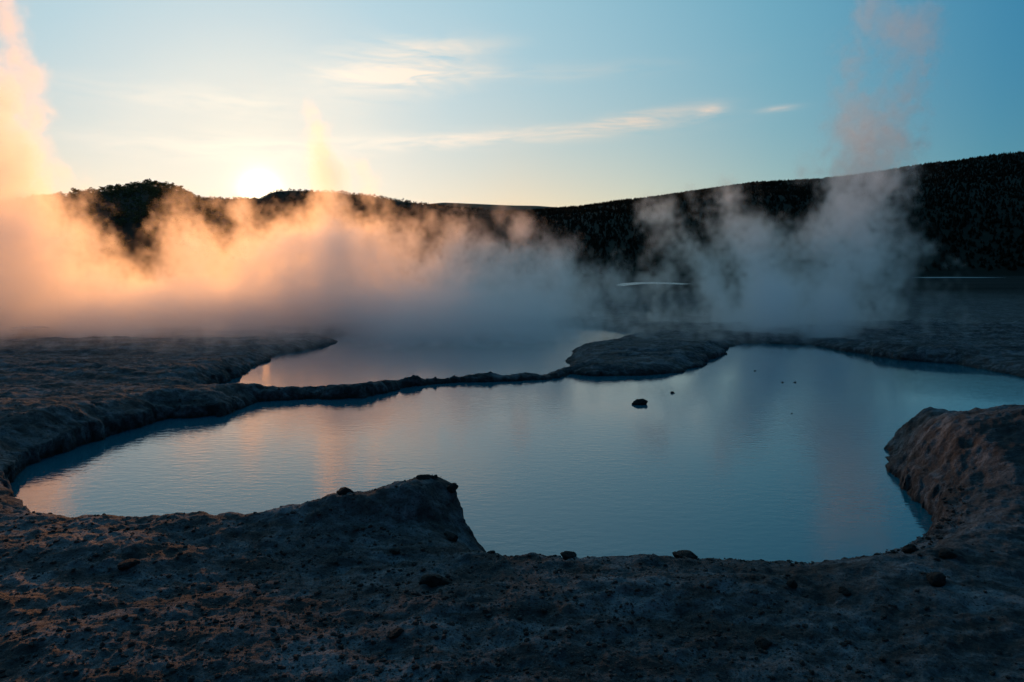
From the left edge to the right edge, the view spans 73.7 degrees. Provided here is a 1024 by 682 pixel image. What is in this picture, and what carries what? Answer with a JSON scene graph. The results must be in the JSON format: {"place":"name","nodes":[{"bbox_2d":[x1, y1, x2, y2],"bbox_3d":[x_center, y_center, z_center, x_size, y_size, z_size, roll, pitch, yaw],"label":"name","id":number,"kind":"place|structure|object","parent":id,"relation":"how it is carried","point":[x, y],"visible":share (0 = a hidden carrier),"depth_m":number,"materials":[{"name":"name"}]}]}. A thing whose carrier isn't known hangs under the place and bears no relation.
{"place":"outdoors","nodes":[
{"label":"outdoors","id":0,"kind":"place"},
{"bbox_2d":[0,186,340,277],"bbox_3d":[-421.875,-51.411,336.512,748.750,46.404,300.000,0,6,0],"label":"hill","id":1,"kind":"structure","parent":0,"point":[134,259],"depth_m":218.21,"materials":[{"name":"black plant"}]},
{"bbox_2d":[0,180,249,262],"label":"forest","id":2,"kind":"object","parent":1,"relation":"on","point":[146,186],"visible":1,"depth_m":258.05,"materials":[{"name":"green plant"}]},
{"bbox_2d":[203,191,543,266],"bbox_3d":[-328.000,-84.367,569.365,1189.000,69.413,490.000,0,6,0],"label":"hill","id":3,"kind":"structure","parent":0,"point":[331,245],"depth_m":407.38,"materials":[{"name":"plant"}]},
{"bbox_2d":[200,189,547,244],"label":"forest","id":4,"kind":"object","parent":3,"relation":"on","point":[529,216],"visible":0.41,"depth_m":455.19,"materials":[{"name":"green plant"}]},
{"bbox_2d":[331,323,631,340],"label":"pool water","id":5,"kind":"structure","parent":0,"point":[494,332],"depth_m":24.21,"materials":[{"name":"teal liquid"}]},
{"bbox_2d":[427,203,551,210],"bbox_3d":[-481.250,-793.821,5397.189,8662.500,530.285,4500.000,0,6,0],"label":"hill","id":6,"kind":"structure","parent":0,"point":[486,207],"depth_m":4663.05,"materials":[{"name":"plant"}]},
{"bbox_2d":[0,276,1023,681],"bbox_3d":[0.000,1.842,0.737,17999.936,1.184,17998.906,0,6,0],"label":"ground","id":7,"kind":"structure","parent":0,"point":[128,350],"depth_m":4.63,"materials":[{"name":"grey soil"}]},
{"bbox_2d":[8,326,50,328],"bbox_3d":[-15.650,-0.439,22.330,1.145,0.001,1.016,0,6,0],"label":"river","id":8,"kind":"structure","parent":7,"relation":"on","point":[36,327],"depth_m":22.36,"materials":[{"name":"grey liquid"}]},
{"bbox_2d":[117,559,139,569],"bbox_3d":[-2.246,1.310,3.992,0.104,0.056,0.117,3,7,31],"label":"clod","id":9,"kind":"object","parent":7,"relation":"on","point":[126,564],"visible":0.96,"depth_m":3.97,"materials":[{"name":"soil"}]},
{"bbox_2d":[336,487,352,495],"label":"clod","id":10,"kind":"object","parent":7,"relation":"on","point":[343,491],"visible":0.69,"depth_m":4.95,"materials":[{"name":"soil"}]},
{"bbox_2d":[389,548,399,553],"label":"clod","id":11,"kind":"object","parent":7,"relation":"on","point":[394,550],"visible":1,"depth_m":4.33,"materials":[{"name":"soil"}]},
{"bbox_2d":[388,628,403,638],"bbox_3d":[-0.554,1.393,3.249,0.053,0.045,0.089,3,6,25],"label":"stone","id":12,"kind":"object","parent":7,"relation":"on","point":[395,633],"visible":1,"depth_m":3.23,"materials":[{"name":"grey stone"}]},
{"bbox_2d":[416,474,434,479],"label":"clod","id":13,"kind":"object","parent":7,"relation":"on","point":[423,477],"visible":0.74,"depth_m":5.19,"materials":[{"name":"soil"}]},
{"bbox_2d":[418,574,451,586],"bbox_3d":[-0.431,1.367,3.873,0.204,0.112,0.128,0,6,0],"label":"stone","id":14,"kind":"object","parent":7,"relation":"on","point":[432,580],"visible":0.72,"depth_m":3.83,"materials":[{"name":"grey stone"}]},
{"bbox_2d":[443,531,457,541],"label":"clod","id":15,"kind":"object","parent":7,"relation":"on","point":[451,536],"visible":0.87,"depth_m":4.67,"materials":[{"name":"soil"}]},
{"bbox_2d":[447,483,457,492],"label":"clod","id":16,"kind":"object","parent":7,"relation":"on","point":[452,487],"visible":0.98,"depth_m":5.22,"materials":[{"name":"soil"}]},
{"bbox_2d":[0,385,970,564],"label":"crumbs","id":17,"kind":"object","parent":7,"relation":"on","point":[942,519],"visible":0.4,"depth_m":4.94,"materials":[{"name":"grey stone"}]},
{"bbox_2d":[0,404,1023,681],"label":"pebbles","id":18,"kind":"object","parent":7,"relation":"on","point":[416,656],"visible":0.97,"depth_m":3.38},
{"bbox_2d":[0,402,1023,681],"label":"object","id":19,"kind":"object","parent":7,"relation":"on","point":[398,616],"visible":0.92,"depth_m":3.36,"materials":[{"name":"soil"}]},
{"bbox_2d":[560,551,576,559],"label":"clod","id":20,"kind":"object","parent":7,"relation":"on","point":[565,555],"visible":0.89,"depth_m":4.25,"materials":[{"name":"soil"}]},
{"bbox_2d":[672,550,697,559],"bbox_3d":[1.190,1.467,4.659,0.164,0.071,0.185,-4,7,-34],"label":"clod","id":21,"kind":"object","parent":7,"relation":"on","point":[682,553],"visible":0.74,"depth_m":4.63,"materials":[{"name":"soil"}]},
{"bbox_2d":[754,636,770,649],"bbox_3d":[1.195,1.443,3.260,0.078,0.043,0.106,3,6,24],"label":"stone","id":22,"kind":"object","parent":7,"relation":"on","point":[762,643],"visible":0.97,"depth_m":3.24,"materials":[{"name":"grey stone"}]},
{"bbox_2d":[786,579,797,588],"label":"stone","id":23,"kind":"object","parent":7,"relation":"on","point":[792,583],"visible":1,"depth_m":3.81,"materials":[{"name":"grey stone"}]},
{"bbox_2d":[838,586,850,595],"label":"stone","id":24,"kind":"object","parent":7,"relation":"on","point":[843,590],"visible":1,"depth_m":3.74,"materials":[{"name":"grey stone"}]},
{"bbox_2d":[901,544,917,553],"bbox_3d":[2.528,1.330,4.350,0.100,0.079,0.104,-3,7,-30],"label":"stone","id":25,"kind":"object","parent":7,"relation":"on","point":[908,549],"visible":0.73,"depth_m":4.33,"materials":[{"name":"grey stone"}]},
{"bbox_2d":[925,571,945,586],"bbox_3d":[2.369,1.338,3.819,0.099,0.095,0.125,2,6,17],"label":"stone","id":26,"kind":"object","parent":7,"relation":"on","point":[936,579],"visible":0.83,"depth_m":3.78,"materials":[{"name":"grey stone"}]},
{"bbox_2d":[939,548,957,558],"bbox_3d":[2.656,1.295,4.154,0.121,0.057,0.090,-6,8,-44],"label":"stone","id":27,"kind":"object","parent":7,"relation":"on","point":[946,553],"visible":1,"depth_m":4.13,"materials":[{"name":"grey stone"}]},
{"bbox_2d":[0,0,1023,206],"label":"sky","id":28,"kind":"structure","parent":0,"point":[549,103],"materials":[{"name":"blue"}]},
{"bbox_2d":[10,341,1023,562],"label":"pool water","id":29,"kind":"structure","parent":0,"point":[727,455],"depth_m":8.41,"materials":[{"name":"teal liquid"}]},
{"bbox_2d":[632,399,647,404],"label":"rock","id":30,"kind":"object","parent":29,"relation":"in","point":[640,402],"visible":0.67,"depth_m":11.29,"materials":[{"name":"stone"}]},
{"bbox_2d":[618,282,687,285],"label":"river","id":31,"kind":"structure","parent":0,"point":[633,283],"depth_m":112.24,"materials":[{"name":"grey liquid"}]},
{"bbox_2d":[340,154,1023,275],"bbox_3d":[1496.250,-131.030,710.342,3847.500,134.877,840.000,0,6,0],"label":"hill","id":32,"kind":"structure","parent":0,"point":[464,263],"depth_m":352.42,"materials":[{"name":"plant"}]},
{"bbox_2d":[476,151,1023,274],"bbox_3d":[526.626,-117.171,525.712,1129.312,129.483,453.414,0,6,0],"label":"forest","id":33,"kind":"object","parent":32,"relation":"on","point":[812,189],"visible":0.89,"depth_m":404.19,"materials":[{"name":"green plant"}]},
{"bbox_2d":[912,277,1005,277],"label":"river","id":34,"kind":"structure","parent":0,"point":[958,277],"depth_m":216.28,"materials":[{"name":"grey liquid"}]}
]}

